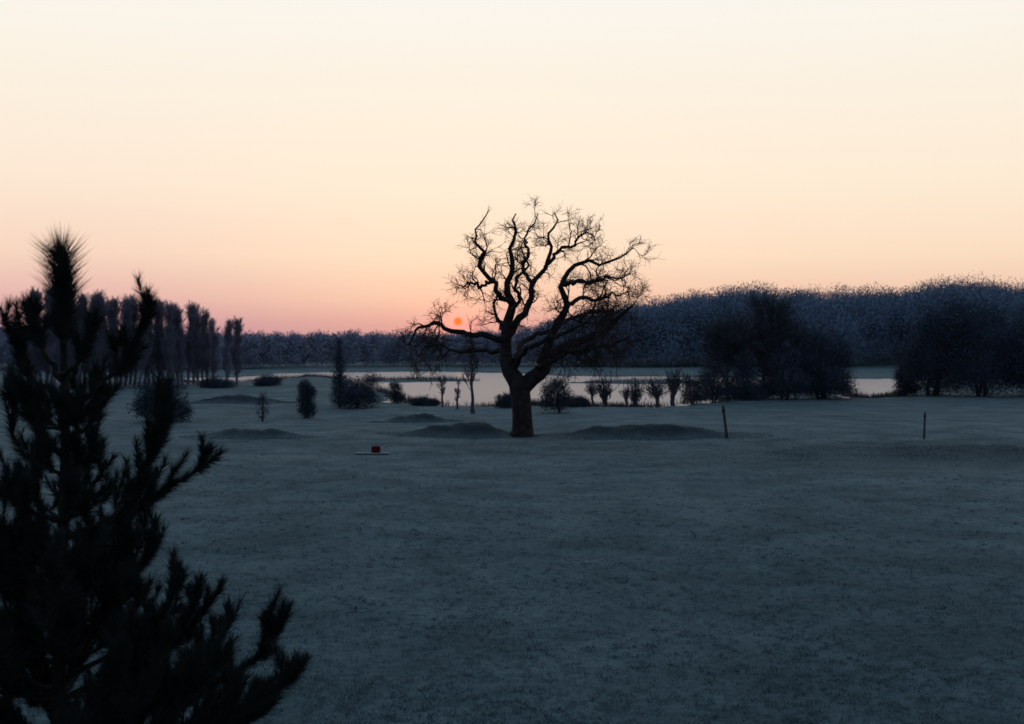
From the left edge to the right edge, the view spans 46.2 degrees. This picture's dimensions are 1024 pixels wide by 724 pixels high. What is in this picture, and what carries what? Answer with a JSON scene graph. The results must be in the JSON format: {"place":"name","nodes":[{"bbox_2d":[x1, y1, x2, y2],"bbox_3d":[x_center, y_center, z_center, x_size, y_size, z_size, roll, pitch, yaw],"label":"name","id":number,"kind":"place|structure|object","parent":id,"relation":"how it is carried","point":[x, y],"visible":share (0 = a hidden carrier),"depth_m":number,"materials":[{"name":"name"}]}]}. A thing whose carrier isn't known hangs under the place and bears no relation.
{"place":"outdoors","nodes":[
{"label":"outdoors","id":0,"kind":"place"},
{"bbox_2d":[0,336,1023,723],"bbox_3d":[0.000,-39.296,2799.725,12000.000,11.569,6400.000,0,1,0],"label":"ground","id":1,"kind":"structure","parent":0,"point":[964,418],"depth_m":31.74,"materials":[{"name":"plant"}]},
{"bbox_2d":[24,289,47,386],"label":"poplar tree","id":2,"kind":"object","parent":1,"relation":"on","point":[33,350],"visible":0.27,"depth_m":148.17,"materials":[{"name":"black plant"}]},
{"bbox_2d":[26,286,49,380],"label":"poplar tree","id":3,"kind":"object","parent":1,"relation":"on","point":[40,361],"visible":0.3,"depth_m":148.31,"materials":[{"name":"black plant"}]},
{"bbox_2d":[41,285,58,382],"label":"poplar tree","id":4,"kind":"object","parent":1,"relation":"on","point":[47,374],"visible":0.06,"depth_m":152.73,"materials":[{"name":"black plant"}]},
{"bbox_2d":[42,292,58,384],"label":"poplar tree","id":5,"kind":"object","parent":1,"relation":"on","point":[51,377],"visible":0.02,"depth_m":150.00,"materials":[{"name":"black plant"}]},
{"bbox_2d":[42,287,60,386],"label":"poplar tree","id":6,"kind":"object","parent":1,"relation":"on","point":[53,354],"visible":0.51,"depth_m":146.16,"materials":[{"name":"black plant"}]},
{"bbox_2d":[57,301,77,387],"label":"poplar tree","id":7,"kind":"object","parent":1,"relation":"on","point":[71,360],"visible":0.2,"depth_m":147.25,"materials":[{"name":"black plant"}]},
{"bbox_2d":[71,291,90,382],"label":"poplar tree","id":8,"kind":"object","parent":1,"relation":"on","point":[86,302],"visible":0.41,"depth_m":148.11,"materials":[{"name":"black plant"}]},
{"bbox_2d":[77,295,92,380],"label":"poplar tree","id":9,"kind":"object","parent":1,"relation":"on","point":[90,353],"visible":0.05,"depth_m":153.51,"materials":[{"name":"black plant"}]},
{"bbox_2d":[87,293,101,375],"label":"poplar tree","id":10,"kind":"object","parent":1,"relation":"on","point":[90,310],"visible":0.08,"depth_m":154.25,"materials":[{"name":"black plant"}]},
{"bbox_2d":[84,295,106,371],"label":"poplar tree","id":11,"kind":"object","parent":1,"relation":"on","point":[94,357],"visible":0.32,"depth_m":148.78,"materials":[{"name":"black plant"}]},
{"bbox_2d":[91,297,108,382],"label":"poplar tree","id":12,"kind":"object","parent":1,"relation":"on","point":[103,333],"visible":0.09,"depth_m":154.38,"materials":[{"name":"black plant"}]},
{"bbox_2d":[88,289,113,375],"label":"poplar tree","id":13,"kind":"object","parent":1,"relation":"on","point":[98,299],"visible":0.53,"depth_m":148.37,"materials":[{"name":"black plant"}]},
{"bbox_2d":[103,298,119,384],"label":"poplar tree","id":14,"kind":"object","parent":1,"relation":"on","point":[109,368],"visible":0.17,"depth_m":154.02,"materials":[{"name":"black plant"}]},
{"bbox_2d":[104,295,128,385],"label":"poplar tree","id":15,"kind":"object","parent":1,"relation":"on","point":[115,312],"visible":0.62,"depth_m":149.68,"materials":[{"name":"black plant"}]},
{"bbox_2d":[117,295,134,384],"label":"poplar tree","id":16,"kind":"object","parent":1,"relation":"on","point":[127,313],"visible":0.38,"depth_m":152.47,"materials":[{"name":"black plant"}]},
{"bbox_2d":[119,298,137,385],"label":"poplar tree","id":17,"kind":"object","parent":1,"relation":"on","point":[132,303],"visible":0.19,"depth_m":154.58,"materials":[{"name":"black plant"}]},
{"bbox_2d":[120,299,140,384],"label":"poplar tree","id":18,"kind":"object","parent":1,"relation":"on","point":[130,380],"visible":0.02,"depth_m":158.77,"materials":[{"name":"black plant"}]},
{"bbox_2d":[124,293,139,385],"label":"poplar tree","id":19,"kind":"object","parent":1,"relation":"on","point":[135,317],"visible":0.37,"depth_m":155.88,"materials":[{"name":"black plant"}]},
{"bbox_2d":[131,302,154,387],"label":"poplar tree","id":20,"kind":"object","parent":1,"relation":"on","point":[143,363],"visible":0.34,"depth_m":151.03,"materials":[{"name":"black plant"}]},
{"bbox_2d":[139,302,152,384],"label":"poplar tree","id":21,"kind":"object","parent":1,"relation":"on","point":[146,369],"visible":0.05,"depth_m":158.01,"materials":[{"name":"black plant"}]},
{"bbox_2d":[147,307,159,385],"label":"poplar tree","id":22,"kind":"object","parent":1,"relation":"on","point":[150,358],"visible":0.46,"depth_m":153.93,"materials":[{"name":"black plant"}]},
{"bbox_2d":[0,225,314,723],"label":"pine tree","id":23,"kind":"object","parent":1,"relation":"on","point":[135,680],"visible":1,"depth_m":9.34,"materials":[{"name":"green plant"}]},
{"bbox_2d":[125,374,194,421],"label":"round bush","id":24,"kind":"object","parent":1,"relation":"on","point":[144,402],"visible":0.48,"depth_m":82.13,"materials":[{"name":"green plant"}]},
{"bbox_2d":[151,297,169,378],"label":"poplar tree","id":25,"kind":"object","parent":1,"relation":"on","point":[159,355],"visible":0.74,"depth_m":154.66,"materials":[{"name":"black plant"}]},
{"bbox_2d":[154,299,166,377],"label":"poplar tree","id":26,"kind":"object","parent":1,"relation":"on","point":[157,367],"visible":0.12,"depth_m":156.78,"materials":[{"name":"black plant"}]},
{"bbox_2d":[159,300,180,384],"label":"poplar tree","id":27,"kind":"object","parent":1,"relation":"on","point":[168,350],"visible":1,"depth_m":152.70,"materials":[{"name":"black plant"}]},
{"bbox_2d":[162,300,178,377],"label":"poplar tree","id":28,"kind":"object","parent":1,"relation":"on","point":[169,373],"visible":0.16,"depth_m":155.47,"materials":[{"name":"black plant"}]},
{"bbox_2d":[169,304,188,385],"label":"poplar tree","id":29,"kind":"object","parent":1,"relation":"on","point":[177,377],"visible":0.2,"depth_m":156.42,"materials":[{"name":"black plant"}]},
{"bbox_2d":[172,305,187,385],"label":"poplar tree","id":30,"kind":"object","parent":1,"relation":"on","point":[177,320],"visible":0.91,"depth_m":154.59,"materials":[{"name":"black plant"}]},
{"bbox_2d":[183,299,197,383],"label":"poplar tree","id":31,"kind":"object","parent":1,"relation":"on","point":[192,311],"visible":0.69,"depth_m":160.63,"materials":[{"name":"black plant"}]},
{"bbox_2d":[185,300,202,383],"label":"poplar tree","id":32,"kind":"object","parent":1,"relation":"on","point":[193,376],"visible":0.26,"depth_m":161.69,"materials":[{"name":"black plant"}]},
{"bbox_2d":[188,312,203,384],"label":"poplar tree","id":33,"kind":"object","parent":1,"relation":"on","point":[196,336],"visible":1,"depth_m":157.63,"materials":[{"name":"black plant"}]},
{"bbox_2d":[199,314,210,383],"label":"poplar tree","id":34,"kind":"object","parent":1,"relation":"on","point":[202,370],"visible":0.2,"depth_m":162.55,"materials":[{"name":"black plant"}]},
{"bbox_2d":[198,308,214,383],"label":"poplar tree","id":35,"kind":"object","parent":1,"relation":"on","point":[206,346],"visible":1,"depth_m":157.68,"materials":[{"name":"black plant"}]},
{"bbox_2d":[207,318,221,378],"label":"poplar tree","id":36,"kind":"object","parent":1,"relation":"on","point":[214,359],"visible":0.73,"depth_m":164.16,"materials":[{"name":"black plant"}]},
{"bbox_2d":[193,373,238,388],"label":"round bush","id":37,"kind":"object","parent":1,"relation":"on","point":[216,382],"visible":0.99,"depth_m":145.59,"materials":[{"name":"black plant"}]},
{"bbox_2d":[220,318,237,380],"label":"poplar tree","id":38,"kind":"object","parent":1,"relation":"on","point":[228,336],"visible":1,"depth_m":155.25,"materials":[{"name":"black plant"}]},
{"bbox_2d":[225,315,247,384],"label":"poplar tree","id":39,"kind":"object","parent":1,"relation":"on","point":[236,358],"visible":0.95,"depth_m":157.86,"materials":[{"name":"black plant"}]},
{"bbox_2d":[190,395,284,403],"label":"mound","id":40,"kind":"object","parent":1,"relation":"on","point":[245,400],"visible":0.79,"depth_m":108.98,"materials":[{"name":"grey plant"}]},
{"bbox_2d":[205,429,309,438],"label":"mound","id":41,"kind":"object","parent":1,"relation":"on","point":[276,434],"visible":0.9,"depth_m":66.86,"materials":[{"name":"grey plant"}]},
{"bbox_2d":[253,391,270,420],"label":"bare shrub","id":42,"kind":"object","parent":1,"relation":"on","point":[260,399],"visible":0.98,"depth_m":83.94,"materials":[{"name":"black plant"}]},
{"bbox_2d":[252,373,284,385],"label":"round bush","id":43,"kind":"object","parent":1,"relation":"on","point":[267,380],"visible":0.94,"depth_m":152.71,"materials":[{"name":"black plant"}]},
{"bbox_2d":[0,319,572,368],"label":"distant woodland","id":44,"kind":"object","parent":1,"relation":"on","point":[292,349],"visible":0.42,"depth_m":284.71,"materials":[{"name":"black plant"}]},
{"bbox_2d":[295,377,318,417],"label":"round bush","id":45,"kind":"object","parent":1,"relation":"on","point":[307,395],"visible":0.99,"depth_m":87.09,"materials":[{"name":"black plant"}]},
{"bbox_2d":[328,338,347,406],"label":"conifer tree","id":46,"kind":"object","parent":1,"relation":"on","point":[338,355],"visible":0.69,"depth_m":101.46,"materials":[{"name":"black plant"}]},
{"bbox_2d":[329,370,384,408],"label":"round bush","id":47,"kind":"object","parent":1,"relation":"on","point":[362,389],"visible":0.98,"depth_m":99.28,"materials":[{"name":"green plant"}]},
{"bbox_2d":[354,452,389,454],"bbox_3d":[-6.775,4.440,58.071,1.700,0.120,0.400,0,1,0],"label":"tee board","id":48,"kind":"object","parent":1,"relation":"on","point":[360,453],"visible":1,"depth_m":57.87,"materials":[{"name":"grey wood"}]},
{"bbox_2d":[371,445,380,452],"bbox_3d":[-6.581,4.190,58.067,0.450,0.376,0.330,0,1,0],"label":"red box","id":49,"kind":"object","parent":48,"relation":"on","point":[375,449],"visible":1,"depth_m":57.92,"materials":[{"name":"paint"}]},
{"bbox_2d":[386,380,404,403],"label":"round bush","id":50,"kind":"object","parent":1,"relation":"on","point":[397,395],"visible":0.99,"depth_m":106.49,"materials":[{"name":"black plant"}]},
{"bbox_2d":[382,413,448,422],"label":"mound","id":51,"kind":"object","parent":1,"relation":"on","point":[427,417],"visible":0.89,"depth_m":83.22,"materials":[{"name":"grey plant"}]},
{"bbox_2d":[409,395,440,405],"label":"round bush","id":52,"kind":"object","parent":1,"relation":"on","point":[422,401],"visible":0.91,"depth_m":102.74,"materials":[{"name":"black plant"}]},
{"bbox_2d":[436,375,445,406],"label":"bare tree","id":53,"kind":"object","parent":1,"relation":"on","point":[442,390],"visible":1,"depth_m":101.54,"materials":[{"name":"black plant"}]},
{"bbox_2d":[401,423,511,437],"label":"mound","id":54,"kind":"object","parent":1,"relation":"on","point":[491,432],"visible":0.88,"depth_m":68.98,"materials":[{"name":"green plant"}]},
{"bbox_2d":[454,379,460,408],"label":"bare tree","id":55,"kind":"object","parent":1,"relation":"on","point":[457,392],"visible":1,"depth_m":98.45,"materials":[{"name":"brown plant"}]},
{"bbox_2d":[462,343,481,413],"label":"bare tree","id":56,"kind":"object","parent":1,"relation":"on","point":[472,379],"visible":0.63,"depth_m":92.66,"materials":[{"name":"black plant"}]},
{"bbox_2d":[493,390,511,407],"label":"round bush","id":57,"kind":"object","parent":1,"relation":"on","point":[503,400],"visible":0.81,"depth_m":99.63,"materials":[{"name":"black plant"}]},
{"bbox_2d":[390,196,665,437],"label":"oak tree","id":58,"kind":"object","parent":1,"relation":"on","point":[521,386],"visible":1,"depth_m":68.72,"materials":[{"name":"brown plant"}]},
{"bbox_2d":[174,372,924,407],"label":"reeds","id":59,"kind":"object","parent":1,"relation":"on","point":[534,402],"visible":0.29,"depth_m":125.87,"materials":[{"name":"black plant"}]},
{"bbox_2d":[537,374,577,412],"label":"round bush","id":60,"kind":"object","parent":1,"relation":"on","point":[558,398],"visible":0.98,"depth_m":91.97,"materials":[{"name":"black plant"}]},
{"bbox_2d":[566,393,591,406],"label":"round bush","id":61,"kind":"object","parent":1,"relation":"on","point":[582,401],"visible":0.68,"depth_m":101.24,"materials":[{"name":"green plant"}]},
{"bbox_2d":[585,379,603,406],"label":"pollard willow","id":62,"kind":"object","parent":1,"relation":"on","point":[592,390],"visible":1,"depth_m":103.09,"materials":[{"name":"black plant"}]},
{"bbox_2d":[594,368,619,405],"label":"pollard willow","id":63,"kind":"object","parent":1,"relation":"on","point":[605,391],"visible":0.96,"depth_m":105.65,"materials":[{"name":"black plant"}]},
{"bbox_2d":[618,383,634,406],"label":"pollard willow","id":64,"kind":"object","parent":1,"relation":"on","point":[626,394],"visible":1,"depth_m":102.18,"materials":[{"name":"brown plant"}]},
{"bbox_2d":[626,373,645,406],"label":"pollard willow","id":65,"kind":"object","parent":1,"relation":"on","point":[637,393],"visible":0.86,"depth_m":105.07,"materials":[{"name":"black plant"}]},
{"bbox_2d":[553,424,736,439],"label":"mound","id":66,"kind":"object","parent":1,"relation":"on","point":[603,432],"visible":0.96,"depth_m":68.06,"materials":[{"name":"green plant"}]},
{"bbox_2d":[640,372,673,407],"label":"pollard willow","id":67,"kind":"object","parent":1,"relation":"on","point":[656,391],"visible":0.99,"depth_m":102.93,"materials":[{"name":"black plant"}]},
{"bbox_2d":[664,364,687,405],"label":"pollard willow","id":68,"kind":"object","parent":1,"relation":"on","point":[673,383],"visible":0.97,"depth_m":105.67,"materials":[{"name":"black plant"}]},
{"bbox_2d":[678,373,707,404],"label":"round bush","id":69,"kind":"object","parent":1,"relation":"on","point":[696,395],"visible":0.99,"depth_m":106.33,"materials":[{"name":"green plant"}]},
{"bbox_2d":[692,358,736,402],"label":"round bush","id":70,"kind":"object","parent":1,"relation":"on","point":[714,391],"visible":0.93,"depth_m":109.66,"materials":[{"name":"green plant"}]},
{"bbox_2d":[722,406,727,437],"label":"wooden stake","id":71,"kind":"object","parent":1,"relation":"on","point":[725,422],"visible":0.93,"depth_m":67.63,"materials":[{"name":"wood"}]},
{"bbox_2d":[698,308,763,400],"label":"bare tree","id":72,"kind":"object","parent":1,"relation":"on","point":[724,343],"visible":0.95,"depth_m":116.01,"materials":[{"name":"black plant"}]},
{"bbox_2d":[721,343,773,400],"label":"evergreen tree","id":73,"kind":"object","parent":1,"relation":"on","point":[747,389],"visible":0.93,"depth_m":113.83,"materials":[{"name":"green plant"}]},
{"bbox_2d":[723,289,811,388],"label":"bare tree","id":74,"kind":"object","parent":1,"relation":"on","point":[767,336],"visible":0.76,"depth_m":117.79,"materials":[{"name":"black plant"}]},
{"bbox_2d":[535,270,1023,366],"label":"woodland","id":75,"kind":"object","parent":1,"relation":"on","point":[870,317],"visible":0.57,"depth_m":289.27,"materials":[{"name":"grey plant"}]},
{"bbox_2d":[786,325,859,399],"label":"evergreen tree","id":76,"kind":"object","parent":1,"relation":"on","point":[830,378],"visible":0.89,"depth_m":116.52,"materials":[{"name":"green plant"}]},
{"bbox_2d":[891,364,920,396],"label":"evergreen bush","id":77,"kind":"object","parent":1,"relation":"on","point":[898,382],"visible":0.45,"depth_m":125.75,"materials":[{"name":"green plant"}]},
{"bbox_2d":[923,412,925,438],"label":"wooden stake","id":78,"kind":"object","parent":1,"relation":"on","point":[924,424],"visible":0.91,"depth_m":66.24,"materials":[{"name":"wood"}]},
{"bbox_2d":[889,305,983,396],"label":"evergreen tree","id":79,"kind":"object","parent":1,"relation":"on","point":[921,355],"visible":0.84,"depth_m":122.05,"materials":[{"name":"green plant"}]},
{"bbox_2d":[931,295,1023,396],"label":"evergreen tree","id":80,"kind":"object","parent":1,"relation":"on","point":[983,368],"visible":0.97,"depth_m":119.81,"materials":[{"name":"green plant"}]},
{"bbox_2d":[999,300,1023,395],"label":"evergreen tree","id":81,"kind":"object","parent":1,"relation":"on","point":[1021,383],"visible":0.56,"depth_m":119.66,"materials":[{"name":"green plant"}]},
{"bbox_2d":[0,0,1023,339],"label":"sky","id":82,"kind":"structure","parent":0,"point":[304,166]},
{"bbox_2d":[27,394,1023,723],"bbox_3d":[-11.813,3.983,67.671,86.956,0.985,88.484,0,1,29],"label":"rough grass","id":83,"kind":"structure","parent":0,"point":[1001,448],"depth_m":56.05,"materials":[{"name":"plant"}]},
{"bbox_2d":[180,371,930,407],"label":"lake","id":84,"kind":"structure","parent":0,"point":[487,386],"depth_m":160.50,"materials":[{"name":"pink liquid"}]}
]}

